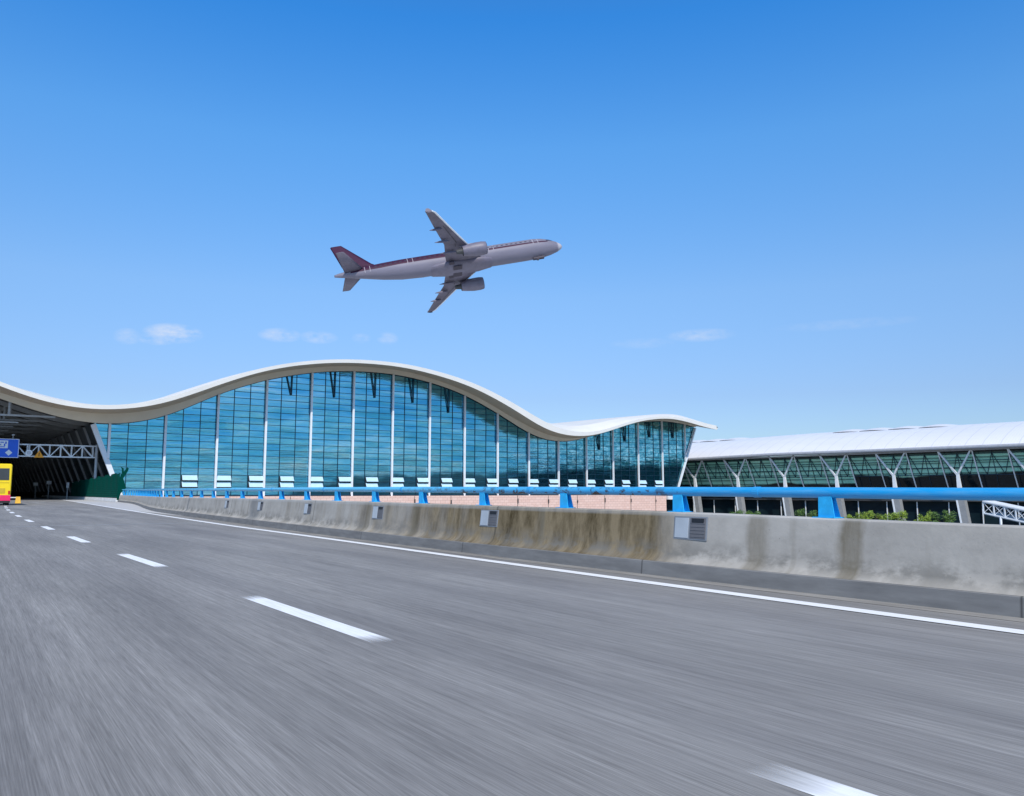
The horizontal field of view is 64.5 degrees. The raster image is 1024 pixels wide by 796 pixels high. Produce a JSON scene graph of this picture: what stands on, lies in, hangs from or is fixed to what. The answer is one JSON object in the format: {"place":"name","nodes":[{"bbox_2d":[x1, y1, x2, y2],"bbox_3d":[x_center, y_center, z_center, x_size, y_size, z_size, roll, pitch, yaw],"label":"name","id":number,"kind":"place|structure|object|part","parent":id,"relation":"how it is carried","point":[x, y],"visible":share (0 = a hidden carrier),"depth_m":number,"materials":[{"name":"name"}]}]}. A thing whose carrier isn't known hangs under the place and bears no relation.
{"place":"outdoors","nodes":[
{"label":"outdoors","id":0,"kind":"place"},
{"bbox_2d":[55,498,180,515],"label":"pavement","id":1,"kind":"structure","parent":0,"point":[127,506],"depth_m":88.67,"materials":[{"name":"grey concrete"}]},
{"bbox_2d":[66,482,68,498],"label":"sign post","id":2,"kind":"object","parent":1,"relation":"on","point":[67,485],"visible":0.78,"depth_m":149.83,"materials":[{"name":"grey metal"}]},
{"bbox_2d":[330,208,561,312],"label":"airliner","id":3,"kind":"object","parent":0,"point":[458,262],"visible":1,"depth_m":233.41,"materials":[{"name":"paint"},{"name":"white metal"},{"name":"grey metal"}]},
{"bbox_2d":[0,496,1023,795],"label":"road","id":4,"kind":"structure","parent":0,"point":[186,668],"depth_m":6.12,"materials":[{"name":"grey asphalt"}]},
{"bbox_2d":[0,464,12,504],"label":"city bus","id":5,"kind":"object","parent":4,"relation":"on","point":[5,480],"visible":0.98,"depth_m":83.31,"materials":[{"name":"yellow metal"}]},
{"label":"rear window","id":6,"kind":"part","parent":5,"relation":"part of","materials":[{"name":"grey glass"}]},
{"bbox_2d":[10,497,20,502],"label":"traffic barrier","id":7,"kind":"object","parent":4,"relation":"on","point":[17,499],"visible":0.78,"depth_m":97.20,"materials":[{"name":"yellow plastic"}]},
{"bbox_2d":[40,526,55,529],"bbox_3d":[-18.080,5.048,31.582,0.240,0.001,4.161,4,-8,-34],"label":"lane marking","id":8,"kind":"object","parent":4,"relation":"on","point":[47,527],"visible":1,"depth_m":30.95,"materials":[{"name":"paint"}]},
{"bbox_2d":[18,444,98,478],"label":"sign gantry","id":9,"kind":"object","parent":4,"relation":"on","point":[81,448],"visible":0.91,"depth_m":137.65,"materials":[{"name":"grey metal"}]},
{"bbox_2d":[0,434,19,457],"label":"direction sign","id":10,"kind":"object","parent":9,"relation":"attached to","point":[9,448],"visible":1,"depth_m":132.13,"materials":[{"name":"blue metal"}]},
{"bbox_2d":[25,444,31,455],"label":"round sign","id":11,"kind":"object","parent":9,"relation":"hanging from","point":[28,452],"visible":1,"depth_m":133.70,"materials":[{"name":"grey metal"}]},
{"bbox_2d":[34,451,43,457],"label":"warning sign","id":12,"kind":"object","parent":9,"relation":"attached to","point":[38,455],"visible":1,"depth_m":134.43,"materials":[{"name":"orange metal"}]},
{"bbox_2d":[67,536,88,542],"bbox_3d":[-12.817,4.169,23.965,0.244,0.001,4.164,5,-8,-34],"label":"lane marking","id":13,"kind":"object","parent":4,"relation":"on","point":[77,539],"visible":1,"depth_m":23.83,"materials":[{"name":"paint"}]},
{"bbox_2d":[41,495,117,501],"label":"kerb wall","id":14,"kind":"structure","parent":4,"relation":"on","point":[93,498],"depth_m":137.76,"materials":[{"name":"white paint"}]},
{"bbox_2d":[71,467,128,499],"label":"hoarding fence","id":15,"kind":"object","parent":14,"relation":"on","point":[112,486],"visible":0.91,"depth_m":124.40,"materials":[{"name":"green metal"}]},
{"bbox_2d":[19,522,201,526],"bbox_3d":[-21.514,5.011,31.259,18.741,0.001,0.400,5,-8,-36],"label":"expansion joint","id":16,"kind":"object","parent":4,"relation":"on","point":[110,524],"visible":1,"depth_m":34.71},
{"bbox_2d":[117,554,165,566],"bbox_3d":[-7.670,3.337,16.749,0.243,0.001,4.168,5,-8,-35],"label":"lane marking","id":17,"kind":"object","parent":4,"relation":"on","point":[144,561],"visible":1,"depth_m":16.57,"materials":[{"name":"paint"}]},
{"bbox_2d":[245,597,386,639],"bbox_3d":[-2.377,2.475,9.271,0.242,0.001,4.165,5,-8,-35],"label":"lane marking","id":18,"kind":"object","parent":4,"relation":"on","point":[334,625],"visible":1,"depth_m":8.92,"materials":[{"name":"paint"}]},
{"bbox_2d":[54,498,1023,633],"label":"edge line","id":19,"kind":"object","parent":4,"relation":"on","point":[1011,630],"visible":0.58,"depth_m":11.39,"materials":[{"name":"paint"}]},
{"bbox_2d":[118,495,1023,617],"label":"concrete barrier","id":20,"kind":"object","parent":4,"relation":"on","point":[972,567],"visible":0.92,"depth_m":12.91,"materials":[{"name":"grey concrete"}]},
{"bbox_2d":[122,486,1023,517],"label":"guard rail","id":21,"kind":"object","parent":20,"relation":"on","point":[827,502],"visible":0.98,"depth_m":13.81,"materials":[{"name":"blue metal"}]},
{"bbox_2d":[196,518,1023,621],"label":"gutter","id":22,"kind":"object","parent":4,"relation":"on","point":[839,598],"visible":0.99,"depth_m":12.29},
{"bbox_2d":[779,773,877,795],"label":"lane marking","id":23,"kind":"object","parent":4,"relation":"on","point":[811,784],"visible":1,"depth_m":3.86,"materials":[{"name":"paint"}]},
{"bbox_2d":[0,0,1023,456],"label":"sky","id":24,"kind":"structure","parent":0,"point":[768,218],"materials":[{"name":"blue"}]},
{"bbox_2d":[678,421,1023,524],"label":"concourse building","id":25,"kind":"structure","parent":0,"point":[987,455],"depth_m":202.24,"materials":[{"name":"white metal"}]},
{"bbox_2d":[982,501,1023,524],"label":"gangway bridge","id":26,"kind":"structure","parent":0,"point":[1001,516],"depth_m":93.30,"materials":[{"name":"white metal"}]},
{"label":"ground","id":27,"kind":"structure","parent":0,"visible":0},
{"bbox_2d":[0,359,717,510],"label":"terminal building","id":28,"kind":"structure","parent":27,"relation":"on","point":[343,423],"depth_m":166.56,"materials":[{"name":"blue glass"},{"name":"white metal"},{"name":"pink stone"}]},
{"bbox_2d":[182,482,196,486],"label":"awning window","id":29,"kind":"structure","parent":28,"relation":"in","point":[184,484],"depth_m":144.72,"materials":[{"name":"white glass"}]},
{"bbox_2d":[182,475,197,479],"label":"awning window","id":30,"kind":"structure","parent":28,"relation":"in","point":[184,477],"depth_m":144.86,"materials":[{"name":"white glass"}]},
{"bbox_2d":[216,482,230,486],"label":"awning window","id":31,"kind":"structure","parent":28,"relation":"in","point":[219,484],"depth_m":148.26,"materials":[{"name":"white glass"}]},
{"bbox_2d":[217,476,230,480],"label":"awning window","id":32,"kind":"structure","parent":28,"relation":"in","point":[228,478],"depth_m":148.44,"materials":[{"name":"white glass"}]},
{"bbox_2d":[249,482,262,486],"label":"awning window","id":33,"kind":"structure","parent":28,"relation":"in","point":[251,484],"depth_m":151.76,"materials":[{"name":"white glass"}]},
{"bbox_2d":[249,476,262,480],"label":"awning window","id":34,"kind":"structure","parent":28,"relation":"in","point":[252,478],"depth_m":151.85,"materials":[{"name":"white glass"}]},
{"bbox_2d":[280,483,293,486],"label":"awning window","id":35,"kind":"structure","parent":28,"relation":"in","point":[281,484],"depth_m":155.23,"materials":[{"name":"white glass"}]},
{"bbox_2d":[280,476,293,480],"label":"awning window","id":36,"kind":"structure","parent":28,"relation":"in","point":[283,478],"depth_m":155.42,"materials":[{"name":"white glass"}]},
{"bbox_2d":[311,483,322,486],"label":"awning window","id":37,"kind":"structure","parent":28,"relation":"in","point":[312,484],"depth_m":158.79,"materials":[{"name":"white glass"}]},
{"bbox_2d":[311,477,322,480],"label":"awning window","id":38,"kind":"structure","parent":28,"relation":"in","point":[312,478],"depth_m":158.87,"materials":[{"name":"white glass"}]},
{"bbox_2d":[338,483,350,486],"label":"awning window","id":39,"kind":"structure","parent":28,"relation":"in","point":[340,484],"depth_m":162.24,"materials":[{"name":"white glass"}]},
{"bbox_2d":[339,477,350,480],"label":"awning window","id":40,"kind":"structure","parent":28,"relation":"in","point":[340,478],"depth_m":162.36,"materials":[{"name":"white glass"}]},
{"bbox_2d":[366,483,377,486],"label":"awning window","id":41,"kind":"structure","parent":28,"relation":"in","point":[367,484],"depth_m":165.76,"materials":[{"name":"white glass"}]},
{"bbox_2d":[366,477,377,481],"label":"awning window","id":42,"kind":"structure","parent":28,"relation":"in","point":[369,479],"depth_m":165.88,"materials":[{"name":"white glass"}]},
{"bbox_2d":[393,483,403,486],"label":"awning window","id":43,"kind":"structure","parent":28,"relation":"in","point":[394,484],"depth_m":169.28,"materials":[{"name":"white glass"}]},
{"bbox_2d":[393,478,403,481],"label":"awning window","id":44,"kind":"structure","parent":28,"relation":"in","point":[394,479],"depth_m":169.28,"materials":[{"name":"white glass"}]},
{"bbox_2d":[417,484,428,486],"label":"awning window","id":45,"kind":"structure","parent":28,"relation":"in","point":[419,485],"depth_m":172.72,"materials":[{"name":"white glass"}]},
{"bbox_2d":[417,478,428,481],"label":"awning window","id":46,"kind":"structure","parent":28,"relation":"in","point":[419,479],"depth_m":172.83,"materials":[{"name":"white glass"}]},
{"bbox_2d":[441,484,451,486],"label":"awning window","id":47,"kind":"structure","parent":28,"relation":"in","point":[443,485],"depth_m":176.15,"materials":[{"name":"white glass"}]},
{"bbox_2d":[441,478,452,481],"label":"awning window","id":48,"kind":"structure","parent":28,"relation":"in","point":[443,479],"depth_m":176.37,"materials":[{"name":"white glass"}]},
{"bbox_2d":[466,478,474,481],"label":"awning window","id":49,"kind":"structure","parent":28,"relation":"in","point":[467,479],"depth_m":179.89,"materials":[{"name":"white glass"}]},
{"bbox_2d":[487,479,496,482],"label":"awning window","id":50,"kind":"structure","parent":28,"relation":"in","point":[489,480],"depth_m":183.21,"materials":[{"name":"white glass"}]},
{"bbox_2d":[508,479,518,482],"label":"awning window","id":51,"kind":"structure","parent":28,"relation":"in","point":[510,480],"depth_m":186.78,"materials":[{"name":"white glass"}]},
{"bbox_2d":[530,479,538,482],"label":"awning window","id":52,"kind":"structure","parent":28,"relation":"in","point":[531,480],"depth_m":190.33,"materials":[{"name":"white glass"}]},
{"bbox_2d":[549,479,557,482],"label":"awning window","id":53,"kind":"structure","parent":28,"relation":"in","point":[551,480],"depth_m":193.84,"materials":[{"name":"white glass"}]},
{"bbox_2d":[605,480,613,483],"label":"awning window","id":54,"kind":"structure","parent":28,"relation":"in","point":[606,481],"depth_m":204.24,"materials":[{"name":"white glass"}]},
{"bbox_2d":[622,480,630,483],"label":"awning window","id":55,"kind":"structure","parent":28,"relation":"in","point":[624,481],"depth_m":207.71,"materials":[{"name":"white glass"}]},
{"bbox_2d":[730,510,743,513],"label":"tree","id":56,"kind":"object","parent":27,"relation":"on","point":[738,512],"visible":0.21,"depth_m":148.04,"materials":[{"name":"green plant"}]},
{"bbox_2d":[745,511,760,514],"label":"tree","id":57,"kind":"object","parent":27,"relation":"on","point":[755,513],"visible":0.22,"depth_m":148.92,"materials":[{"name":"green plant"}]},
{"bbox_2d":[795,508,816,516],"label":"tree","id":58,"kind":"object","parent":27,"relation":"on","point":[802,511],"visible":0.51,"depth_m":142.16,"materials":[{"name":"green plant"}]},
{"bbox_2d":[844,511,869,518],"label":"tree","id":59,"kind":"object","parent":27,"relation":"on","point":[858,516],"visible":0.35,"depth_m":137.79,"materials":[{"name":"green plant"}]},
{"bbox_2d":[864,510,892,519],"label":"tree","id":60,"kind":"object","parent":27,"relation":"on","point":[871,514],"visible":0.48,"depth_m":136.45,"materials":[{"name":"green plant"}]},
{"bbox_2d":[889,509,907,520],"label":"tree","id":61,"kind":"object","parent":27,"relation":"on","point":[898,516],"visible":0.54,"depth_m":135.78,"materials":[{"name":"green plant"}]},
{"bbox_2d":[914,511,932,521],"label":"tree","id":62,"kind":"object","parent":27,"relation":"on","point":[926,518],"visible":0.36,"depth_m":134.13,"materials":[{"name":"green plant"}]},
{"bbox_2d":[931,510,955,522],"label":"tree","id":63,"kind":"object","parent":27,"relation":"on","point":[948,517],"visible":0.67,"depth_m":132.01,"materials":[{"name":"green plant"}]}
]}

